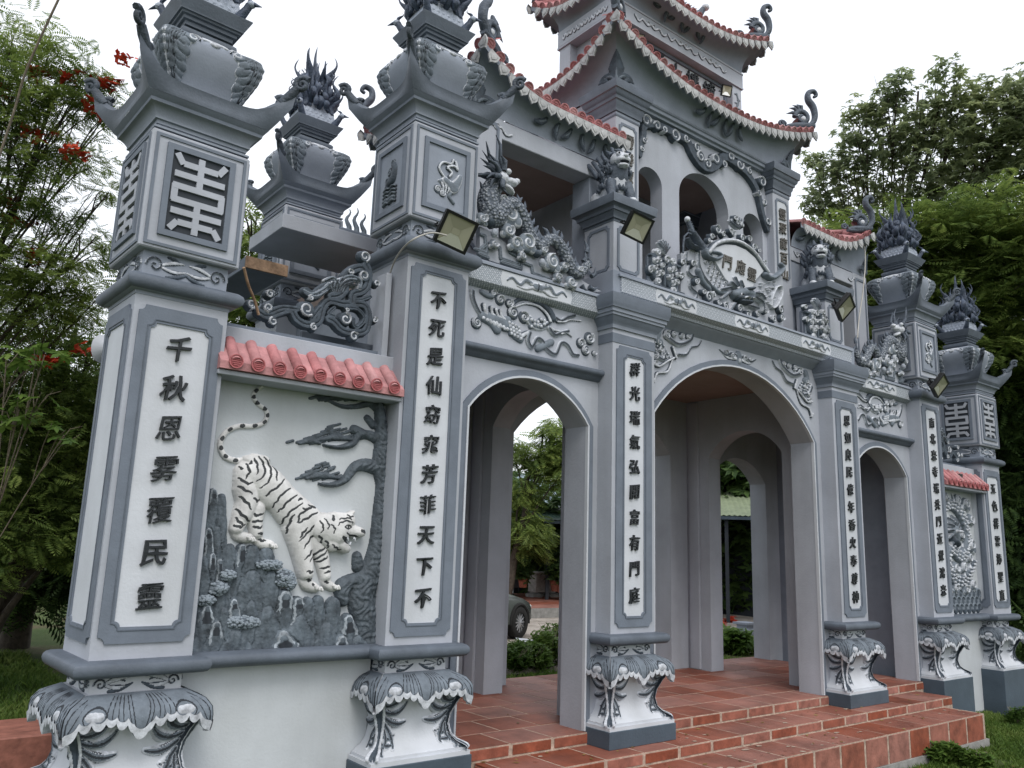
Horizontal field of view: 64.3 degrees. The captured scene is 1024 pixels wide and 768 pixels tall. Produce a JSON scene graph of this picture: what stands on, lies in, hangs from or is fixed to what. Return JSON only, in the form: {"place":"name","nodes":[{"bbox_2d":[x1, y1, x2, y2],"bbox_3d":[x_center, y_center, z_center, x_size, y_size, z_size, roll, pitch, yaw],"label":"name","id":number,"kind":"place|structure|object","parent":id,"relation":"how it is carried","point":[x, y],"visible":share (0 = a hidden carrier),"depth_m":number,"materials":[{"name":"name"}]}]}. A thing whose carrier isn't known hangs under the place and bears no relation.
{"place":"outdoors","nodes":[
{"label":"outdoors","id":0,"kind":"place"},
{"bbox_2d":[0,0,59,156],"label":"cable","id":1,"kind":"object","parent":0,"point":[26,70],"visible":1,"depth_m":6.53,"materials":[{"name":"grey-brown rubber cable sheath"}]},
{"bbox_2d":[0,648,64,719],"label":"grass","id":2,"kind":"structure","parent":0,"point":[37,676],"depth_m":10.29,"materials":[{"name":"green plant"}]},
{"bbox_2d":[0,598,1020,767],"bbox_3d":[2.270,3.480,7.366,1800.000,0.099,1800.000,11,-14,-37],"label":"ground","id":3,"kind":"structure","parent":0,"point":[42,639],"depth_m":14.33,"materials":[{"name":"green plant"}]},
{"bbox_2d":[0,718,51,767],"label":"side steps","id":4,"kind":"structure","parent":3,"relation":"on","point":[24,743],"depth_m":5.93,"materials":[{"name":"brick"}]},
{"bbox_2d":[0,337,82,537],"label":"sapling","id":5,"kind":"object","parent":3,"relation":"on","point":[18,364],"visible":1,"depth_m":7.46,"materials":[{"name":"green plant"}]},
{"bbox_2d":[0,347,98,649],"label":"tree","id":6,"kind":"object","parent":3,"relation":"on","point":[52,589],"visible":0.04,"depth_m":12.34,"materials":[{"name":"green plant"}]},
{"bbox_2d":[0,278,108,633],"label":"tree","id":7,"kind":"object","parent":3,"relation":"on","point":[29,522],"visible":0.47,"depth_m":9.25,"materials":[{"name":"green plant"}]},
{"bbox_2d":[0,0,137,397],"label":"flame tree","id":8,"kind":"object","parent":3,"relation":"on","point":[25,279],"visible":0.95,"depth_m":8.20,"materials":[{"name":"green plant"}]},
{"bbox_2d":[26,0,310,767],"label":"gate pillar","id":9,"kind":"structure","parent":3,"relation":"on","point":[189,130],"depth_m":4.61,"materials":[{"name":"stone"}]},
{"bbox_2d":[91,335,103,362],"bbox_3d":[-3.126,-0.249,6.358,0.177,0.220,0.371,4,-12,-9],"label":"loudspeaker","id":10,"kind":"object","parent":9,"relation":"attached to","point":[97,346],"visible":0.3,"depth_m":6.19,"materials":[{"name":"white paint"}]},
{"bbox_2d":[242,267,259,314],"bbox_3d":[-1.617,-0.572,5.045,0.029,0.237,0.262,0,-12,9],"label":"cable","id":11,"kind":"object","parent":9,"relation":"hanging from","point":[250,289],"visible":1,"depth_m":5.04,"materials":[{"name":"brown wood"}]},
{"bbox_2d":[101,197,264,327],"bbox_3d":[-3.610,0.747,11.660,4.591,6.771,3.930,2,-11,1],"label":"tree","id":12,"kind":"object","parent":3,"relation":"on","point":[236,315],"visible":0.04,"depth_m":11.40,"materials":[{"name":"green plant"}]},
{"bbox_2d":[181,251,403,767],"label":"wing wall","id":13,"kind":"structure","parent":3,"relation":"on","point":[294,707],"depth_m":5.12,"materials":[{"name":"paint"}]},
{"bbox_2d":[192,488,365,651],"bbox_3d":[-1.358,1.147,5.051,1.188,0.928,0.093,11,-14,-37],"label":"rock relief","id":14,"kind":"object","parent":13,"relation":"attached to","point":[245,601],"visible":0.97,"depth_m":4.86,"materials":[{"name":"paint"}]},
{"bbox_2d":[217,386,365,592],"bbox_3d":[-1.354,0.642,5.128,1.015,1.320,0.117,11,-14,-37],"label":"tiger relief","id":15,"kind":"object","parent":13,"relation":"attached to","point":[311,533],"visible":0.99,"depth_m":5.07,"materials":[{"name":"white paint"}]},
{"bbox_2d":[285,394,387,643],"bbox_3d":[-1.114,0.858,5.305,0.810,1.801,0.081,11,-14,-37],"label":"pine relief","id":16,"kind":"object","parent":13,"relation":"attached to","point":[356,593],"visible":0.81,"depth_m":5.37,"materials":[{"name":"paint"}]},
{"bbox_2d":[246,47,374,335],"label":"gate pillar","id":17,"kind":"structure","parent":3,"relation":"on","point":[306,166],"depth_m":7.69,"materials":[{"name":"stone"}]},
{"bbox_2d":[338,0,525,767],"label":"gate pillar","id":18,"kind":"structure","parent":3,"relation":"on","point":[427,121],"depth_m":5.71,"materials":[{"name":"stone"}]},
{"bbox_2d":[390,232,446,272],"bbox_3d":[-0.747,-0.813,5.662,0.321,0.400,0.700,11,-14,-37],"label":"cable","id":19,"kind":"object","parent":18,"relation":"attached to","point":[405,245],"visible":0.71,"depth_m":5.49,"materials":[{"name":"grey plastic"}]},
{"bbox_2d":[432,208,478,254],"bbox_3d":[-0.407,-1.079,5.731,0.290,0.240,0.164,22,11,-22],"label":"floodlight","id":20,"kind":"object","parent":18,"relation":"attached to","point":[458,230],"visible":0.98,"depth_m":5.67,"materials":[{"name":"black glass"}]},
{"bbox_2d":[506,640,533,672],"bbox_3d":[-0.004,4.229,12.630,0.729,0.485,0.669,11,-14,-37],"label":"shrub","id":21,"kind":"object","parent":3,"relation":"on","point":[517,660],"visible":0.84,"depth_m":12.50,"materials":[{"name":"green plant"}]},
{"bbox_2d":[507,638,554,673],"bbox_3d":[0.295,4.286,12.871,0.788,0.523,0.656,3,-12,-5],"label":"shrub","id":22,"kind":"object","parent":3,"relation":"on","point":[540,653],"visible":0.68,"depth_m":12.78,"materials":[{"name":"green plant"}]},
{"bbox_2d":[510,483,560,595],"bbox_3d":[0.976,5.459,28.401,7.711,4.692,4.287,1,-12,6],"label":"tree","id":23,"kind":"object","parent":3,"relation":"on","point":[555,501],"visible":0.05,"depth_m":27.69,"materials":[{"name":"green plant"}]},
{"bbox_2d":[509,415,562,594],"bbox_3d":[1.143,4.048,25.607,5.049,6.154,3.149,0,-12,9],"label":"tree","id":24,"kind":"object","parent":3,"relation":"on","point":[546,464],"visible":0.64,"depth_m":25.31,"materials":[{"name":"green plant"}]},
{"bbox_2d":[512,470,560,500],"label":"tree","id":25,"kind":"object","parent":3,"relation":"on","point":[515,477],"depth_m":40.24,"materials":[{"name":"green plant"}]},
{"bbox_2d":[539,622,558,637],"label":"shrub","id":26,"kind":"object","parent":3,"relation":"on","point":[555,629],"visible":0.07,"depth_m":15.21,"materials":[{"name":"green plant"}]},
{"bbox_2d":[456,657,989,767],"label":"steps","id":27,"kind":"structure","parent":3,"relation":"on","point":[720,708],"depth_m":7.33,"materials":[{"name":"brick"}]},
{"bbox_2d":[226,0,922,735],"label":"temple gate","id":28,"kind":"structure","parent":27,"relation":"on","point":[736,388],"depth_m":8.65,"materials":[{"name":"grey paint"}]},
{"bbox_2d":[339,208,372,238],"bbox_3d":[-1.401,-1.375,7.370,0.360,0.454,0.080,11,-14,-37],"label":"roof ornament","id":29,"kind":"object","parent":28,"relation":"on","point":[356,228],"visible":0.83,"depth_m":7.35,"materials":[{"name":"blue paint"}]},
{"bbox_2d":[473,135,600,292],"bbox_3d":[0.260,-1.347,6.694,1.426,1.045,0.241,11,-14,-37],"label":"parapet dragon","id":30,"kind":"object","parent":28,"relation":"on","point":[508,213],"visible":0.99,"depth_m":6.47,"materials":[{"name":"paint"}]},
{"bbox_2d":[644,240,685,293],"bbox_3d":[1.420,-1.087,7.530,0.528,0.504,0.086,11,-14,-37],"label":"flower baluster","id":31,"kind":"object","parent":28,"relation":"on","point":[661,270],"visible":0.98,"depth_m":7.50,"materials":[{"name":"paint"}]},
{"bbox_2d":[718,84,732,97],"bbox_3d":[2.600,-3.572,9.949,0.160,0.132,0.090,6,8,-18],"label":"floodlight","id":32,"kind":"object","parent":28,"relation":"attached to","point":[726,91],"visible":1,"depth_m":9.91,"materials":[{"name":"black glass"}]},
{"bbox_2d":[677,215,785,325],"bbox_3d":[2.267,-1.204,8.207,1.708,1.072,0.175,11,-14,-37],"label":"crest tablet","id":33,"kind":"object","parent":28,"relation":"on","point":[731,271],"visible":0.99,"depth_m":8.13,"materials":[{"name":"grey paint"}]},
{"bbox_2d":[801,298,830,340],"bbox_3d":[3.371,-0.718,9.033,0.528,0.504,0.086,11,-14,-37],"label":"flower baluster","id":34,"kind":"object","parent":28,"relation":"on","point":[815,321],"visible":1,"depth_m":9.00,"materials":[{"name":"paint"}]},
{"bbox_2d":[857,243,865,337],"bbox_3d":[4.332,-1.232,10.142,0.038,1.528,0.676,-6,-14,35],"label":"cable","id":35,"kind":"object","parent":28,"relation":"hanging from","point":[862,291],"visible":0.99,"depth_m":10.21,"materials":[{"name":"white plastic"}]},
{"bbox_2d":[853,308,910,383],"bbox_3d":[4.486,-0.546,9.950,1.426,1.045,0.241,11,-14,-37],"label":"parapet dragon","id":36,"kind":"object","parent":28,"relation":"on","point":[881,364],"visible":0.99,"depth_m":10.05,"materials":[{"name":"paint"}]},
{"bbox_2d":[570,191,675,750],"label":"gate pillar","id":37,"kind":"structure","parent":27,"relation":"on","point":[627,671],"depth_m":6.77,"materials":[{"name":"stone"}]},
{"bbox_2d":[587,147,636,201],"bbox_3d":[0.946,-1.909,7.607,0.439,0.640,0.568,6,-12,-18],"label":"guardian lion","id":38,"kind":"object","parent":37,"relation":"on","point":[617,174],"visible":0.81,"depth_m":7.45},
{"bbox_2d":[620,210,654,244],"bbox_3d":[1.049,-1.349,6.971,0.267,0.221,0.151,21,11,-24],"label":"floodlight","id":39,"kind":"object","parent":37,"relation":"attached to","point":[637,227],"visible":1,"depth_m":6.91,"materials":[{"name":"black glass"}]},
{"bbox_2d":[458,674,1013,767],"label":"leaf litter","id":40,"kind":"object","parent":27,"relation":"on","point":[708,734],"visible":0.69,"depth_m":6.96,"materials":[{"name":"brown plant"}]},
{"bbox_2d":[538,708,959,767],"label":"mortar splashes","id":41,"kind":"object","parent":27,"relation":"on","point":[786,746],"visible":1,"depth_m":6.83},
{"bbox_2d":[789,279,888,708],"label":"gate pillar","id":42,"kind":"structure","parent":27,"relation":"on","point":[852,651],"depth_m":8.80,"materials":[{"name":"stone"}]},
{"bbox_2d":[800,240,835,285],"bbox_3d":[3.622,-1.404,9.660,0.439,0.640,0.569,0,-12,10],"label":"guardian lion","id":43,"kind":"object","parent":42,"relation":"on","point":[816,262],"visible":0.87,"depth_m":9.50},
{"bbox_2d":[831,292,855,321],"bbox_3d":[3.643,-0.872,9.043,0.164,0.240,0.290,37,-7,47],"label":"floodlight","id":44,"kind":"object","parent":42,"relation":"attached to","point":[844,306],"visible":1,"depth_m":8.98,"materials":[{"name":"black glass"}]},
{"bbox_2d":[720,460,752,614],"bbox_3d":[6.854,5.098,27.617,7.827,7.079,4.562,-1,-12,15],"label":"tree","id":45,"kind":"object","parent":3,"relation":"on","point":[733,479],"visible":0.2,"depth_m":26.32,"materials":[{"name":"green plant"}]},
{"bbox_2d":[720,491,752,622],"bbox_3d":[6.497,5.274,24.985,6.000,4.311,4.020,-1,-12,12],"label":"roofed shelter","id":46,"kind":"object","parent":3,"relation":"on","point":[732,505],"visible":0.12,"depth_m":25.42,"materials":[{"name":"pale green corrugated metal sheet"},{"name":"dark paint"}]},
{"bbox_2d":[723,623,753,654],"bbox_3d":[4.320,5.013,15.720,1.169,0.762,1.201,11,-14,-37],"label":"shrub","id":47,"kind":"object","parent":3,"relation":"on","point":[736,640],"visible":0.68,"depth_m":15.40,"materials":[{"name":"green plant"}]},
{"bbox_2d":[795,51,1023,270],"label":"open crowned tree","id":48,"kind":"object","parent":3,"relation":"on","point":[969,138],"visible":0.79,"depth_m":14.50,"materials":[{"name":"green plant"}]},
{"bbox_2d":[804,168,1023,412],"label":"tree","id":49,"kind":"object","parent":3,"relation":"on","point":[968,240],"visible":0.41,"depth_m":12.81,"materials":[{"name":"green plant"}]},
{"bbox_2d":[866,199,975,711],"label":"gate pillar","id":50,"kind":"structure","parent":3,"relation":"on","point":[900,285],"depth_m":10.22,"materials":[{"name":"stone"}]},
{"bbox_2d":[926,372,949,397],"bbox_3d":[5.256,-0.006,10.123,0.290,0.240,0.164,40,-3,-40],"label":"floodlight","id":51,"kind":"object","parent":50,"relation":"attached to","point":[939,384],"visible":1,"depth_m":10.06,"materials":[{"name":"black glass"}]},
{"bbox_2d":[869,321,1023,660],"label":"tree","id":52,"kind":"object","parent":3,"relation":"on","point":[1010,452],"visible":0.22,"depth_m":13.24,"materials":[{"name":"green plant"}]},
{"bbox_2d":[924,739,968,764],"bbox_3d":[4.161,3.528,7.773,0.398,0.269,0.420,11,-14,-37],"label":"shrub","id":53,"kind":"object","parent":3,"relation":"on","point":[941,751],"visible":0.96,"depth_m":7.72,"materials":[{"name":"green plant"}]},
{"bbox_2d":[940,427,989,711],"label":"wing wall","id":54,"kind":"structure","parent":3,"relation":"on","point":[968,484],"depth_m":10.68,"materials":[{"name":"paint"}]},
{"bbox_2d":[945,493,981,613],"bbox_3d":[5.883,2.209,10.658,1.287,1.555,0.134,11,-14,-37],"label":"dragon relief","id":55,"kind":"object","parent":54,"relation":"attached to","point":[966,598],"visible":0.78,"depth_m":10.69,"materials":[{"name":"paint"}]},
{"bbox_2d":[956,747,995,767],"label":"shrub","id":56,"kind":"object","parent":3,"relation":"on","point":[976,759],"visible":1,"depth_m":7.52,"materials":[{"name":"green plant"}]},
{"bbox_2d":[934,277,1023,715],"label":"gate pillar","id":57,"kind":"structure","parent":3,"relation":"on","point":[968,417],"depth_m":11.25,"materials":[{"name":"stone"}]},
{"bbox_2d":[1001,706,1023,722],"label":"shrub","id":58,"kind":"object","parent":3,"relation":"on","point":[1016,714],"visible":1,"depth_m":9.72,"materials":[{"name":"green plant"}]},
{"bbox_2d":[0,0,1023,472],"label":"sky","id":59,"kind":"structure","parent":0,"point":[836,49],"materials":[{"name":"white"}]},
{"bbox_2d":[512,593,558,617],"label":"terrace","id":60,"kind":"structure","parent":0,"point":[541,607],"depth_m":23.08,"materials":[{"name":"concrete"}]},
{"bbox_2d":[514,565,518,587],"bbox_3d":[-0.111,6.126,25.967,0.672,0.695,0.420,11,-14,-37],"label":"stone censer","id":61,"kind":"object","parent":60,"relation":"on","point":[516,584],"visible":0.05,"depth_m":25.90,"materials":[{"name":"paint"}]},
{"bbox_2d":[515,561,535,587],"bbox_3d":[0.365,5.957,25.567,0.896,0.832,0.833,6,-12,-21],"label":"potted plant","id":62,"kind":"object","parent":60,"relation":"on","point":[523,575],"visible":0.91,"depth_m":25.45,"materials":[{"name":"green plant"}]},
{"bbox_2d":[525,558,542,596],"bbox_3d":[0.768,6.449,27.652,0.680,1.500,0.600,11,-14,-37],"label":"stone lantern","id":63,"kind":"object","parent":60,"relation":"on","point":[533,594],"visible":0.3,"depth_m":27.35,"materials":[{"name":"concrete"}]},
{"bbox_2d":[513,502,560,599],"bbox_3d":[3.466,6.137,28.807,6.000,3.945,4.020,5,-12,-13],"label":"roofed shelter","id":64,"kind":"object","parent":60,"relation":"on","point":[554,516],"visible":0.06,"depth_m":26.85,"materials":[{"name":"stone"}]},
{"bbox_2d":[548,565,559,592],"bbox_3d":[1.608,6.234,26.312,1.074,0.971,0.972,11,-14,-37],"label":"potted plant","id":65,"kind":"object","parent":64,"relation":"on","point":[558,573],"visible":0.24,"depth_m":26.15,"materials":[{"name":"green plant"}]},
{"bbox_2d":[528,571,550,591],"bbox_3d":[0.919,6.545,26.980,0.762,0.659,0.476,11,-14,-37],"label":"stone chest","id":66,"kind":"object","parent":60,"relation":"on","point":[537,584],"visible":0.53,"depth_m":26.74,"materials":[{"name":"stone"}]},
{"bbox_2d":[541,562,559,591],"bbox_3d":[1.438,6.219,26.404,1.012,0.968,0.962,0,-12,9],"label":"potted plant","id":67,"kind":"object","parent":60,"relation":"on","point":[554,582],"visible":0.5,"depth_m":26.22,"materials":[{"name":"green plant"}]},
{"bbox_2d":[543,591,558,596],"bbox_3d":[1.376,6.564,28.121,0.680,1.500,0.600,11,-14,-37],"label":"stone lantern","id":68,"kind":"object","parent":60,"relation":"on","point":[553,594],"visible":0.13,"depth_m":27.78,"materials":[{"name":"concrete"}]},
{"bbox_2d":[506,653,743,677],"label":"grass","id":69,"kind":"structure","parent":0,"point":[537,673],"depth_m":12.18,"materials":[{"name":"green plant"}]},
{"bbox_2d":[506,614,753,674],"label":"yard","id":70,"kind":"structure","parent":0,"point":[533,624],"depth_m":20.14,"materials":[{"name":"concrete"}]},
{"bbox_2d":[507,594,531,638],"bbox_3d":[-1.272,4.389,16.435,1.820,1.490,4.228,-5,-13,31],"label":"parked car","id":71,"kind":"object","parent":70,"relation":"on","point":[519,613],"visible":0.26,"depth_m":16.97,"materials":[{"name":"grey paint"}]},
{"bbox_2d":[525,627,557,665],"bbox_3d":[0.645,4.331,13.433,0.893,0.611,0.849,-1,-12,13],"label":"shrub","id":72,"kind":"object","parent":70,"relation":"on","point":[547,639],"visible":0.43,"depth_m":13.32,"materials":[{"name":"green plant"}]},
{"bbox_2d":[723,616,737,622],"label":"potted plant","id":73,"kind":"object","parent":70,"relation":"on","point":[732,619],"visible":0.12,"depth_m":23.03,"materials":[{"name":"plant"}]},
{"bbox_2d":[733,621,753,635],"bbox_3d":[5.531,5.914,19.272,0.471,0.549,0.471,11,-14,-37],"label":"carved pedestal","id":74,"kind":"object","parent":70,"relation":"on","point":[747,625],"visible":0.29,"depth_m":19.18,"materials":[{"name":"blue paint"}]},
{"bbox_2d":[900,709,1023,767],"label":"grass","id":75,"kind":"structure","parent":0,"point":[1007,737],"depth_m":8.60,"materials":[{"name":"green plant"}]}
]}

